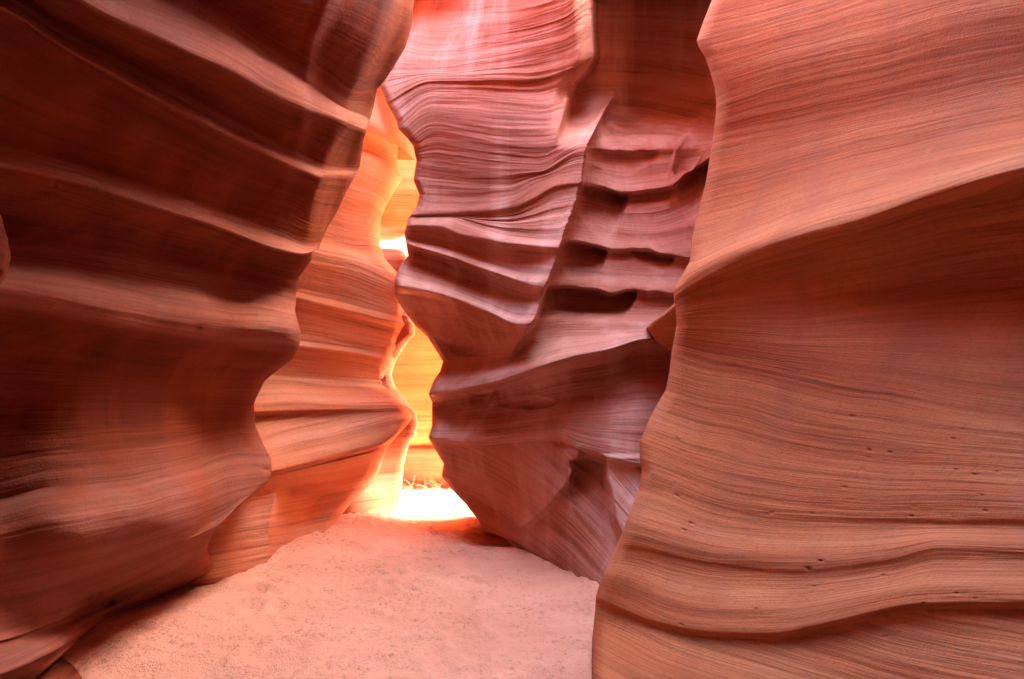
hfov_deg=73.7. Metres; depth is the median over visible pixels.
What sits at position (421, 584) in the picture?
sand floor
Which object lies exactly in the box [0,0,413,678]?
rock wall
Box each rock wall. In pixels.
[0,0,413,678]
[187,86,415,585]
[380,160,448,486]
[592,0,1023,678]
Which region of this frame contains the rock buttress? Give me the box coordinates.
[380,0,715,583]
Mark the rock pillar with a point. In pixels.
(381, 493)
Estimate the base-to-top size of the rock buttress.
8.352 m
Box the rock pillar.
[343,248,417,513]
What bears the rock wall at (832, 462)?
on the sand floor
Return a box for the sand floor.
[62,486,598,678]
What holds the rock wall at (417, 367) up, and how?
on the sand floor
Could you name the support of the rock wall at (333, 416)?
on the sand floor
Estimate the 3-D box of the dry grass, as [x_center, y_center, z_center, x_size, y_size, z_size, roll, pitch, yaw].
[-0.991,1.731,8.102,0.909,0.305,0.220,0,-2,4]
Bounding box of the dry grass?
[404,480,451,492]

